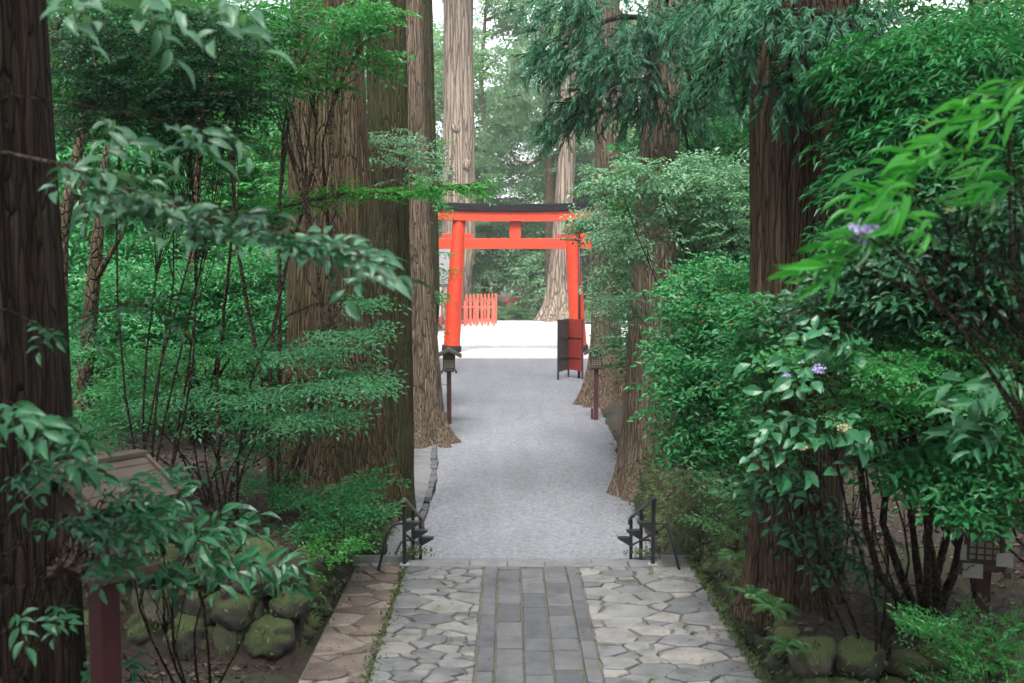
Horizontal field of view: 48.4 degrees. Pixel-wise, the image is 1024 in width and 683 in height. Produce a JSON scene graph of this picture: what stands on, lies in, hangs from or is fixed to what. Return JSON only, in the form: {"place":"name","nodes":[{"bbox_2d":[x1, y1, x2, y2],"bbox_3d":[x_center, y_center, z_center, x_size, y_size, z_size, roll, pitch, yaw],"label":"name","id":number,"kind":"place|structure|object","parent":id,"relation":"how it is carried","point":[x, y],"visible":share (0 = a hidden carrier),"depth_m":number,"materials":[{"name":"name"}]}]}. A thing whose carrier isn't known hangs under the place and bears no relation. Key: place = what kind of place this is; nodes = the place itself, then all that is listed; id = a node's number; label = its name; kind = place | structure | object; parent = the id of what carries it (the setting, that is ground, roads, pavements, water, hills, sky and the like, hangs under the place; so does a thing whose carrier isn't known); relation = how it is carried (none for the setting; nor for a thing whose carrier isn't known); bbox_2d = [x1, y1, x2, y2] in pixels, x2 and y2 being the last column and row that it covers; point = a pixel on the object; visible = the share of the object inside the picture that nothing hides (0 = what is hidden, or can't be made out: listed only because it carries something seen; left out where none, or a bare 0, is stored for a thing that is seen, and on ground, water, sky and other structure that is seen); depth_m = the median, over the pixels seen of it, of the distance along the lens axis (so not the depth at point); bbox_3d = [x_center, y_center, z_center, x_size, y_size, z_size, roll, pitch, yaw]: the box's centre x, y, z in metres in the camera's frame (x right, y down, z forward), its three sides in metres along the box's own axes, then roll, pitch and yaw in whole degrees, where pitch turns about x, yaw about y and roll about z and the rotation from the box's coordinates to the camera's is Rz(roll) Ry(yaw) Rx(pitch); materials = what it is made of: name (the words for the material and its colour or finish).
{"place":"outdoors","nodes":[
{"label":"outdoors","id":0,"kind":"place"},
{"bbox_2d":[47,0,288,425],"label":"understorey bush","id":1,"kind":"object","parent":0,"point":[64,26],"visible":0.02,"depth_m":23.63,"materials":[{"name":"green plant"}]},
{"bbox_2d":[438,249,449,330],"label":"shrine building","id":2,"kind":"structure","parent":0,"point":[444,261],"depth_m":71.62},
{"bbox_2d":[438,321,627,358],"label":"plaza","id":3,"kind":"structure","parent":0,"point":[518,340],"depth_m":63.03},
{"bbox_2d":[441,300,494,325],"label":"picket fence","id":4,"kind":"object","parent":3,"relation":"on","point":[476,307],"visible":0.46,"depth_m":77.04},
{"bbox_2d":[466,293,496,324],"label":"picket fence","id":5,"kind":"object","parent":3,"relation":"on","point":[480,300],"visible":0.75,"depth_m":79.13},
{"bbox_2d":[438,202,593,352],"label":"torii gate","id":6,"kind":"structure","parent":3,"relation":"on","point":[458,241],"depth_m":54.60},
{"bbox_2d":[415,358,657,558],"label":"gravel path","id":7,"kind":"structure","parent":0,"point":[486,457],"depth_m":23.73,"materials":[{"name":"gravel"}]},
{"bbox_2d":[386,446,431,554],"bbox_3d":[-1.967,2.704,23.845,0.817,0.001,14.000,0,4,0],"label":"gutter strip","id":8,"kind":"object","parent":7,"relation":"on","point":[422,467],"visible":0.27,"depth_m":22.26,"materials":[{"name":"concrete"}]},
{"bbox_2d":[439,347,461,423],"bbox_3d":[-1.701,1.223,30.759,0.701,2.100,0.580,0,4,-3],"label":"wooden lantern","id":9,"kind":"object","parent":7,"relation":"on","point":[448,353],"visible":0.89,"depth_m":30.59,"materials":[{"name":"brown wood"}]},
{"bbox_2d":[304,408,767,682],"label":"fallen leaves","id":10,"kind":"object","parent":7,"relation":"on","point":[528,585],"visible":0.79,"depth_m":11.84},
{"bbox_2d":[557,318,583,379],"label":"notice board","id":11,"kind":"object","parent":7,"relation":"on","point":[570,337],"visible":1,"depth_m":42.66,"materials":[{"name":"wood"}]},
{"bbox_2d":[560,238,580,377],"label":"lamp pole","id":12,"kind":"object","parent":7,"relation":"on","point":[579,282],"visible":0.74,"depth_m":42.51,"materials":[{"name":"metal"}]},
{"bbox_2d":[584,345,608,419],"bbox_3d":[2.337,1.165,31.567,0.701,2.100,0.580,0,4,6],"label":"wooden lantern","id":13,"kind":"object","parent":7,"relation":"on","point":[596,363],"visible":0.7,"depth_m":31.48,"materials":[{"name":"brown wood"}]},
{"bbox_2d":[52,0,1023,268],"label":"sky","id":14,"kind":"structure","parent":0,"point":[437,7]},
{"bbox_2d":[70,277,1023,682],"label":"ground","id":15,"kind":"structure","parent":0,"point":[292,663],"depth_m":11.36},
{"bbox_2d":[0,0,87,682],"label":"cedar tree","id":16,"kind":"object","parent":15,"relation":"on","point":[32,281],"visible":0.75,"depth_m":6.79,"materials":[{"name":"brown plant"}]},
{"bbox_2d":[0,399,112,490],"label":"evergreen branch","id":17,"kind":"object","parent":15,"relation":"on","point":[60,432],"visible":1,"depth_m":4.96,"materials":[{"name":"green plant"}]},
{"bbox_2d":[60,57,97,315],"bbox_3d":[-5.759,-0.894,14.960,0.783,5.594,0.330,0,4,0],"label":"young tree","id":18,"kind":"object","parent":15,"relation":"on","point":[67,203],"visible":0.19,"depth_m":14.83,"materials":[{"name":"brown plant"}]},
{"bbox_2d":[76,144,124,456],"bbox_3d":[-4.877,-0.223,13.525,0.689,4.234,0.340,0,4,0],"label":"young tree","id":19,"kind":"object","parent":15,"relation":"on","point":[97,265],"visible":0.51,"depth_m":13.42,"materials":[{"name":"brown plant"}]},
{"bbox_2d":[19,449,182,682],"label":"wooden lantern","id":20,"kind":"object","parent":15,"relation":"on","point":[105,641],"visible":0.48,"depth_m":6.36,"materials":[{"name":"brown wood"}]},
{"bbox_2d":[0,457,209,682],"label":"evergreen shrub","id":21,"kind":"object","parent":15,"relation":"on","point":[145,518],"visible":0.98,"depth_m":5.49,"materials":[{"name":"green plant"}]},
{"bbox_2d":[68,260,142,422],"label":"understorey bush","id":22,"kind":"object","parent":15,"relation":"on","point":[96,371],"visible":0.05,"depth_m":21.16,"materials":[{"name":"green plant"}]},
{"bbox_2d":[0,296,242,367],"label":"evergreen branch","id":23,"kind":"object","parent":15,"relation":"on","point":[91,332],"visible":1,"depth_m":5.27,"materials":[{"name":"green plant"}]},
{"bbox_2d":[0,93,269,194],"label":"evergreen branch","id":24,"kind":"object","parent":15,"relation":"on","point":[117,141],"visible":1,"depth_m":4.22,"materials":[{"name":"green plant"}]},
{"bbox_2d":[59,201,215,421],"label":"understorey bush","id":25,"kind":"object","parent":15,"relation":"on","point":[110,242],"visible":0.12,"depth_m":19.41,"materials":[{"name":"green plant"}]},
{"bbox_2d":[47,0,240,296],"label":"broadleaf tree","id":26,"kind":"object","parent":15,"relation":"on","point":[51,25],"visible":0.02,"depth_m":26.18,"materials":[{"name":"green plant"}]},
{"bbox_2d":[48,0,277,420],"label":"broadleaf tree","id":27,"kind":"object","parent":15,"relation":"on","point":[136,223],"visible":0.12,"depth_m":19.79,"materials":[{"name":"green plant"}]},
{"bbox_2d":[40,0,295,91],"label":"evergreen branch","id":28,"kind":"object","parent":15,"relation":"on","point":[229,11],"visible":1,"depth_m":3.86,"materials":[{"name":"green plant"}]},
{"bbox_2d":[52,6,288,426],"bbox_3d":[-6.672,-2.439,23.303,5.502,9.428,6.032,3,5,37],"label":"broadleaf tree","id":29,"kind":"object","parent":15,"relation":"on","point":[95,165],"visible":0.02,"depth_m":23.15,"materials":[{"name":"green plant"}]},
{"bbox_2d":[53,0,289,432],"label":"leaf tree","id":30,"kind":"object","parent":15,"relation":"on","point":[259,180],"visible":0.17,"depth_m":20.55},
{"bbox_2d":[70,337,276,437],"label":"understorey bush","id":31,"kind":"object","parent":15,"relation":"on","point":[234,391],"visible":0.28,"depth_m":18.81,"materials":[{"name":"green plant"}]},
{"bbox_2d":[68,238,291,443],"bbox_3d":[-4.570,0.018,16.617,4.614,3.095,3.677,0,4,0],"label":"evergreen shrub","id":32,"kind":"object","parent":15,"relation":"on","point":[136,326],"visible":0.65,"depth_m":15.92,"materials":[{"name":"green plant"}]},
{"bbox_2d":[69,329,297,507],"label":"layered shrub","id":33,"kind":"object","parent":15,"relation":"on","point":[135,359],"visible":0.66,"depth_m":13.00,"materials":[{"name":"green plant"}]},
{"bbox_2d":[47,0,326,526],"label":"leaf tree","id":34,"kind":"object","parent":15,"relation":"on","point":[226,101],"visible":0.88,"depth_m":10.78,"materials":[{"name":"plant"}]},
{"bbox_2d":[82,537,309,659],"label":"retaining wall","id":35,"kind":"structure","parent":15,"relation":"on","point":[287,630],"depth_m":10.53,"materials":[{"name":"stone"}]},
{"bbox_2d":[80,483,326,682],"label":"aucuba bush","id":36,"kind":"object","parent":15,"relation":"on","point":[221,531],"visible":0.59,"depth_m":7.28,"materials":[{"name":"green plant"}]},
{"bbox_2d":[135,254,284,431],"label":"understorey bush","id":37,"kind":"object","parent":15,"relation":"on","point":[252,365],"visible":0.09,"depth_m":19.75,"materials":[{"name":"green plant"}]},
{"bbox_2d":[0,150,432,322],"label":"evergreen branch","id":38,"kind":"object","parent":15,"relation":"on","point":[177,211],"visible":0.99,"depth_m":4.50,"materials":[{"name":"green plant"}]},
{"bbox_2d":[184,0,279,443],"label":"young tree","id":39,"kind":"object","parent":15,"relation":"on","point":[188,438],"visible":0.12,"depth_m":16.89,"materials":[{"name":"brown plant"}]},
{"bbox_2d":[183,132,287,433],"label":"understorey bush","id":40,"kind":"object","parent":15,"relation":"on","point":[225,181],"visible":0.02,"depth_m":22.21,"materials":[{"name":"green plant"}]},
{"bbox_2d":[203,338,282,433],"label":"understorey bush","id":41,"kind":"object","parent":15,"relation":"on","point":[267,381],"visible":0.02,"depth_m":20.40,"materials":[{"name":"green plant"}]},
{"bbox_2d":[106,293,410,527],"bbox_3d":[-2.683,0.766,12.379,3.251,2.543,2.602,0,4,0],"label":"layered shrub","id":42,"kind":"object","parent":15,"relation":"on","point":[362,382],"visible":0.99,"depth_m":12.05,"materials":[{"name":"green plant"}]},
{"bbox_2d":[185,0,422,515],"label":"leaf tree","id":43,"kind":"object","parent":15,"relation":"on","point":[364,25],"visible":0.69,"depth_m":12.48,"materials":[{"name":"plant"}]},
{"bbox_2d":[234,461,413,544],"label":"shrub","id":44,"kind":"object","parent":15,"relation":"on","point":[352,497],"visible":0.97,"depth_m":12.51,"materials":[{"name":"green plant"}]},
{"bbox_2d":[274,0,410,507],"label":"cedar tree","id":45,"kind":"object","parent":15,"relation":"on","point":[330,458],"visible":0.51,"depth_m":14.89,"materials":[{"name":"brown plant"}]},
{"bbox_2d":[372,149,454,220],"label":"maple branch","id":46,"kind":"object","parent":45,"relation":"attached to","point":[416,180],"visible":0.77,"depth_m":15.88,"materials":[{"name":"green plant"}]},
{"bbox_2d":[291,476,397,641],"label":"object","id":47,"kind":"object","parent":15,"relation":"on","point":[308,633],"depth_m":12.43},
{"bbox_2d":[291,517,381,617],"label":"shrub","id":48,"kind":"object","parent":47,"relation":"on","point":[354,539],"visible":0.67,"depth_m":11.61,"materials":[{"name":"green plant"}]},
{"bbox_2d":[215,173,507,474],"bbox_3d":[-2.172,-0.020,13.102,4.180,3.758,1.639,2,4,21],"label":"maple branch","id":49,"kind":"object","parent":15,"relation":"on","point":[358,194],"visible":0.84,"depth_m":12.69,"materials":[{"name":"green plant"}]},
{"bbox_2d":[276,1,466,300],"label":"broadleaf tree","id":50,"kind":"object","parent":15,"relation":"on","point":[451,270],"visible":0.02,"depth_m":45.03,"materials":[{"name":"green plant"}]},
{"bbox_2d":[366,0,416,520],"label":"cedar tree","id":51,"kind":"object","parent":15,"relation":"on","point":[387,109],"visible":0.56,"depth_m":18.94,"materials":[{"name":"brown plant"}]},
{"bbox_2d":[368,128,457,334],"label":"creeper plant","id":52,"kind":"object","parent":15,"relation":"on","point":[413,154],"visible":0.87,"depth_m":18.02,"materials":[{"name":"green plant"}]},
{"bbox_2d":[408,444,437,550],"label":"kerb","id":53,"kind":"structure","parent":15,"relation":"on","point":[428,497],"depth_m":21.84,"materials":[{"name":"stone"}]},
{"bbox_2d":[422,0,439,335],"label":"cedar tree","id":54,"kind":"object","parent":15,"relation":"on","point":[428,44],"visible":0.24,"depth_m":32.45,"materials":[{"name":"brown plant"}]},
{"bbox_2d":[406,0,461,448],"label":"cedar tree","id":55,"kind":"object","parent":15,"relation":"on","point":[431,426],"visible":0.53,"depth_m":26.96,"materials":[{"name":"brown plant"}]},
{"bbox_2d":[361,0,519,280],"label":"broadleaf tree","id":56,"kind":"object","parent":15,"relation":"on","point":[478,69],"visible":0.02,"depth_m":91.58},
{"bbox_2d":[441,0,488,324],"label":"cedar tree","id":57,"kind":"object","parent":15,"relation":"on","point":[458,101],"visible":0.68,"depth_m":78.20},
{"bbox_2d":[437,149,521,303],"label":"broadleaf tree","id":58,"kind":"object","parent":15,"relation":"on","point":[494,266],"visible":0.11,"depth_m":90.42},
{"bbox_2d":[433,10,544,284],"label":"broadleaf tree","id":59,"kind":"object","parent":15,"relation":"on","point":[437,36],"visible":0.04,"depth_m":105.93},
{"bbox_2d":[434,0,561,303],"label":"broadleaf tree","id":60,"kind":"object","parent":15,"relation":"on","point":[503,27],"visible":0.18,"depth_m":99.13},
{"bbox_2d":[239,407,774,682],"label":"ground weeds","id":61,"kind":"object","parent":15,"relation":"on","point":[697,572],"visible":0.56,"depth_m":12.04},
{"bbox_2d":[501,302,541,319],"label":"broadleaf tree","id":62,"kind":"object","parent":15,"relation":"on","point":[525,312],"visible":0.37,"depth_m":87.81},
{"bbox_2d":[352,555,693,566],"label":"steps","id":63,"kind":"structure","parent":15,"relation":"on","point":[397,558],"depth_m":13.95,"materials":[{"name":"stone"}]},
{"bbox_2d":[377,497,433,570],"bbox_3d":[-1.351,2.517,14.845,0.506,1.502,2.898,0,4,0],"label":"handrail","id":64,"kind":"object","parent":63,"relation":"on","point":[412,524],"visible":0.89,"depth_m":13.62,"materials":[{"name":"metal"}]},
{"bbox_2d":[617,497,680,569],"bbox_3d":[1.744,2.516,14.853,0.506,1.502,2.898,0,4,0],"label":"handrail","id":65,"kind":"object","parent":63,"relation":"on","point":[649,525],"visible":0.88,"depth_m":13.92,"materials":[{"name":"metal"}]},
{"bbox_2d":[475,25,578,292],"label":"pine tree","id":66,"kind":"object","parent":15,"relation":"on","point":[526,101],"visible":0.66,"depth_m":85.08,"materials":[{"name":"green plant"}]},
{"bbox_2d":[298,560,766,682],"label":"stone path","id":67,"kind":"structure","parent":15,"relation":"on","point":[599,635],"depth_m":11.32,"materials":[{"name":"stone"}]},
{"bbox_2d":[474,10,627,298],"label":"broadleaf tree","id":68,"kind":"object","parent":15,"relation":"on","point":[524,171],"visible":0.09,"depth_m":95.68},
{"bbox_2d":[82,444,1023,682],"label":"moss","id":69,"kind":"object","parent":15,"relation":"on","point":[648,476],"visible":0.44,"depth_m":12.37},
{"bbox_2d":[727,584,774,599],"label":"fern","id":70,"kind":"object","parent":69,"relation":"on","point":[761,593],"visible":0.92,"depth_m":10.12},
{"bbox_2d":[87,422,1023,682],"bbox_3d":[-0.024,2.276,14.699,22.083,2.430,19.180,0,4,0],"label":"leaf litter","id":71,"kind":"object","parent":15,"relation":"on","point":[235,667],"visible":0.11,"depth_m":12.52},
{"bbox_2d":[478,112,638,316],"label":"broadleaf tree","id":72,"kind":"object","parent":15,"relation":"on","point":[536,271],"visible":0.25,"depth_m":88.47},
{"bbox_2d":[505,0,648,321],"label":"cedar tree","id":73,"kind":"object","parent":15,"relation":"on","point":[554,306],"visible":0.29,"depth_m":82.98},
{"bbox_2d":[509,2,647,293],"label":"broadleaf tree","id":74,"kind":"object","parent":15,"relation":"on","point":[540,236],"visible":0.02,"depth_m":91.51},
{"bbox_2d":[572,0,624,408],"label":"cedar tree","id":75,"kind":"object","parent":15,"relation":"on","point":[611,391],"visible":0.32,"depth_m":34.37,"materials":[{"name":"brown plant"}]},
{"bbox_2d":[502,0,749,502],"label":"cedar tree","id":76,"kind":"object","parent":15,"relation":"on","point":[653,111],"visible":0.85,"depth_m":19.25,"materials":[{"name":"beige plant"}]},
{"bbox_2d":[541,0,754,293],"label":"broadleaf tree","id":77,"kind":"object","parent":15,"relation":"on","point":[633,154],"visible":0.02,"depth_m":87.60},
{"bbox_2d":[557,183,748,432],"bbox_3d":[3.209,-0.546,24.464,3.584,5.697,5.900,-2,4,-23],"label":"evergreen shrub","id":78,"kind":"object","parent":15,"relation":"on","point":[585,224],"visible":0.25,"depth_m":24.17,"materials":[{"name":"green plant"}]},
{"bbox_2d":[566,147,749,467],"bbox_3d":[2.480,-0.529,17.998,3.260,4.997,4.373,0,4,0],"label":"evergreen shrub","id":79,"kind":"object","parent":15,"relation":"on","point":[667,185],"visible":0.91,"depth_m":17.07,"materials":[{"name":"green plant"}]},
{"bbox_2d":[603,53,750,437],"bbox_3d":[4.365,-2.005,23.979,5.047,8.557,3.978,0,4,0],"label":"understorey bush","id":80,"kind":"object","parent":15,"relation":"on","point":[628,143],"visible":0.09,"depth_m":23.62,"materials":[{"name":"green plant"}]},
{"bbox_2d":[674,442,750,560],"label":"fern bush","id":81,"kind":"object","parent":15,"relation":"on","point":[737,536],"visible":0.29,"depth_m":12.13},
{"bbox_2d":[675,85,749,273],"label":"understorey bush","id":82,"kind":"object","parent":15,"relation":"on","point":[736,139],"visible":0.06,"depth_m":22.43,"materials":[{"name":"green plant"}]},
{"bbox_2d":[638,456,842,682],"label":"shrub","id":83,"kind":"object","parent":15,"relation":"on","point":[781,630],"depth_m":13.03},
{"bbox_2d":[715,549,745,562],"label":"fern","id":84,"kind":"object","parent":83,"relation":"on","point":[726,553],"visible":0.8,"depth_m":11.14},
{"bbox_2d":[623,249,886,508],"bbox_3d":[2.770,0.541,13.506,2.977,3.269,3.386,0,4,0],"label":"evergreen shrub","id":85,"kind":"object","parent":15,"relation":"on","point":[691,370],"visible":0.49,"depth_m":12.98,"materials":[{"name":"green plant"}]},
{"bbox_2d":[594,0,947,406],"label":"broadleaf tree","id":86,"kind":"object","parent":15,"relation":"on","point":[631,211],"visible":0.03,"depth_m":21.76,"materials":[{"name":"green plant"}]},
{"bbox_2d":[697,291,863,575],"bbox_3d":[2.375,0.997,9.989,1.455,2.901,1.571,0,4,0],"label":"evergreen shrub","id":87,"kind":"object","parent":15,"relation":"on","point":[747,348],"visible":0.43,"depth_m":9.79,"materials":[{"name":"green plant"}]},
{"bbox_2d":[659,0,925,628],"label":"cedar tree","id":88,"kind":"object","parent":15,"relation":"on","point":[787,38],"visible":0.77,"depth_m":10.13,"materials":[{"name":"brown plant"}]},
{"bbox_2d":[707,462,907,622],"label":"aucuba bush","id":89,"kind":"object","parent":15,"relation":"on","point":[767,497],"visible":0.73,"depth_m":9.66,"materials":[{"name":"green plant"}]},
{"bbox_2d":[733,307,937,681],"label":"hydrangea bush","id":90,"kind":"object","parent":15,"relation":"on","point":[783,383],"visible":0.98,"depth_m":7.94,"materials":[{"name":"green plant"}]},
{"bbox_2d":[734,166,1023,562],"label":"evergreen shrub","id":91,"kind":"object","parent":15,"relation":"on","point":[874,312],"visible":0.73,"depth_m":8.08,"materials":[{"name":"green plant"}]},
{"bbox_2d":[748,311,1023,640],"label":"maple tree","id":92,"kind":"object","parent":15,"relation":"on","point":[929,590],"visible":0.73,"depth_m":8.23,"materials":[{"name":"green plant"}]},
{"bbox_2d":[844,368,937,463],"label":"understorey bush","id":93,"kind":"object","parent":15,"relation":"on","point":[876,447],"visible":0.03,"depth_m":16.70,"materials":[{"name":"green plant"}]},
{"bbox_2d":[767,79,1023,435],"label":"rhododendron bush","id":94,"kind":"object","parent":15,"relation":"on","point":[881,202],"visible":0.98,"depth_m":4.06,"materials":[{"name":"green plant"}]},
{"bbox_2d":[847,222,899,246],"bbox_3d":[1.253,-0.370,3.943,0.181,0.086,0.110,0,4,0],"label":"flower spray","id":95,"kind":"object","parent":94,"relation":"attached to","point":[865,229],"visible":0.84,"depth_m":3.93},
{"bbox_2d":[784,0,1023,404],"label":"hinoki tree","id":96,"kind":"object","parent":15,"relation":"on","point":[897,92],"visible":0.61,"depth_m":8.56,"materials":[{"name":"green plant"}]},
{"bbox_2d":[847,274,963,463],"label":"understorey bush","id":97,"kind":"object","parent":15,"relation":"on","point":[924,336],"visible":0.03,"depth_m":15.66,"materials":[{"name":"green plant"}]},
{"bbox_2d":[788,633,1023,682],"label":"retaining wall","id":98,"kind":"structure","parent":15,"relation":"on","point":[850,651],"depth_m":9.29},
{"bbox_2d":[747,597,803,622],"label":"fern","id":99,"kind":"object","parent":98,"relation":"on","point":[777,609],"visible":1,"depth_m":9.54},
{"bbox_2d":[762,636,811,656],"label":"fern","id":100,"kind":"object","parent":98,"relation":"on","point":[788,645],"visible":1,"depth_m":9.18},
{"bbox_2d":[846,386,1023,550],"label":"evergreen shrub","id":101,"kind":"object","parent":15,"relation":"on","point":[996,474],"visible":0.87,"depth_m":7.97,"materials":[{"name":"green plant"}]},
{"bbox_2d":[868,0,1023,378],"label":"broadleaf tree","id":102,"kind":"object","parent":15,"relation":"on","point":[903,5],"visible":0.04,"depth_m":21.37,"materials":[{"name":"green plant"}]},
{"bbox_2d":[872,0,1023,34],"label":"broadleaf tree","id":103,"kind":"object","parent":15,"relation":"on","point":[924,12],"visible":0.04,"depth_m":21.94,"materials":[{"name":"green plant"}]},
{"bbox_2d":[885,592,1023,682],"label":"leafy weed","id":104,"kind":"object","parent":15,"relation":"on","point":[926,628],"visible":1,"depth_m":7.99,"materials":[{"name":"green plant"}]},
{"bbox_2d":[913,361,1023,479],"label":"aucuba bush","id":105,"kind":"object","parent":15,"relation":"on","point":[961,426],"visible":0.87,"depth_m":6.05,"materials":[{"name":"green plant"}]},
{"bbox_2d":[953,500,1023,615],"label":"wooden lantern","id":106,"kind":"object","parent":15,"relation":"on","point":[987,557],"visible":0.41,"depth_m":10.24,"materials":[{"name":"brown wood"}]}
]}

